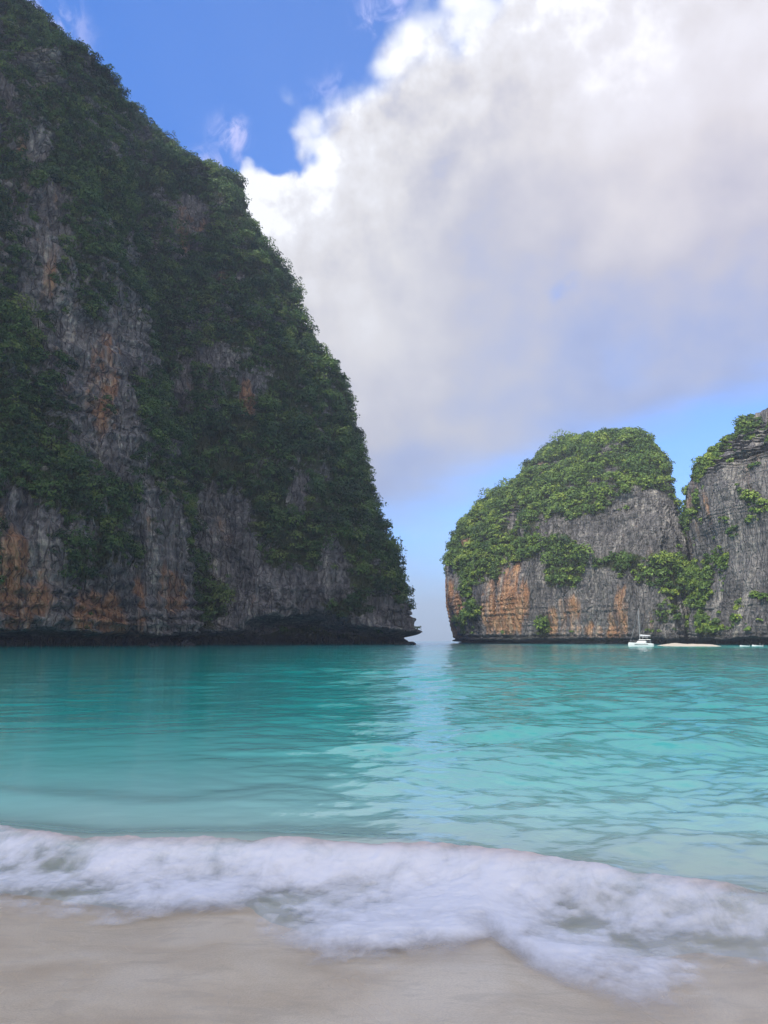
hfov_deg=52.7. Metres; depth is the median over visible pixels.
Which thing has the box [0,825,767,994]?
sea foam
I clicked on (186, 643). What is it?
rock
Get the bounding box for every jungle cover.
[0,0,204,628]
[123,99,420,633]
[439,426,690,634]
[678,413,767,633]
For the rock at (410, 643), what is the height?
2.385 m
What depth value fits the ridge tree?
394.00 m
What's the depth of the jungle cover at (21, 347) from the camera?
294.65 m
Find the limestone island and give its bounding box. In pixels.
[445,437,695,643]
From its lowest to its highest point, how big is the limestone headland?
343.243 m
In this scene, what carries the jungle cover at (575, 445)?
on the limestone island
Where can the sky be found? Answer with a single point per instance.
(509, 224)
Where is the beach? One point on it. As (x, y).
(62, 962)
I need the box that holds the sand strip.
[658,643,717,645]
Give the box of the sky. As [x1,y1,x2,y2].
[27,0,767,640]
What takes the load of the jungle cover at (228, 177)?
on the limestone headland
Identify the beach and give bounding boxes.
[0,893,767,1023]
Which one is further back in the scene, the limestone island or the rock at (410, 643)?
the limestone island
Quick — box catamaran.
[628,609,653,646]
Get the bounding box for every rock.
[176,640,195,645]
[404,642,415,644]
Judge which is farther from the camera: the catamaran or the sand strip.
the sand strip
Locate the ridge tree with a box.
[380,523,391,532]
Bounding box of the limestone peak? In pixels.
[685,408,767,644]
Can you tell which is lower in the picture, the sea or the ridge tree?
the sea
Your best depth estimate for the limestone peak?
334.81 m
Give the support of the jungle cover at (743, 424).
on the limestone peak
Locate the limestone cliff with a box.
[0,0,204,645]
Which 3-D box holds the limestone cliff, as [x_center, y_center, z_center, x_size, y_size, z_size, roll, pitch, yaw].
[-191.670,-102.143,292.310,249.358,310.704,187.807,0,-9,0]
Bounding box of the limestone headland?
[128,108,421,644]
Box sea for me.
[0,641,767,960]
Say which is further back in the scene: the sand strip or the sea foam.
the sand strip

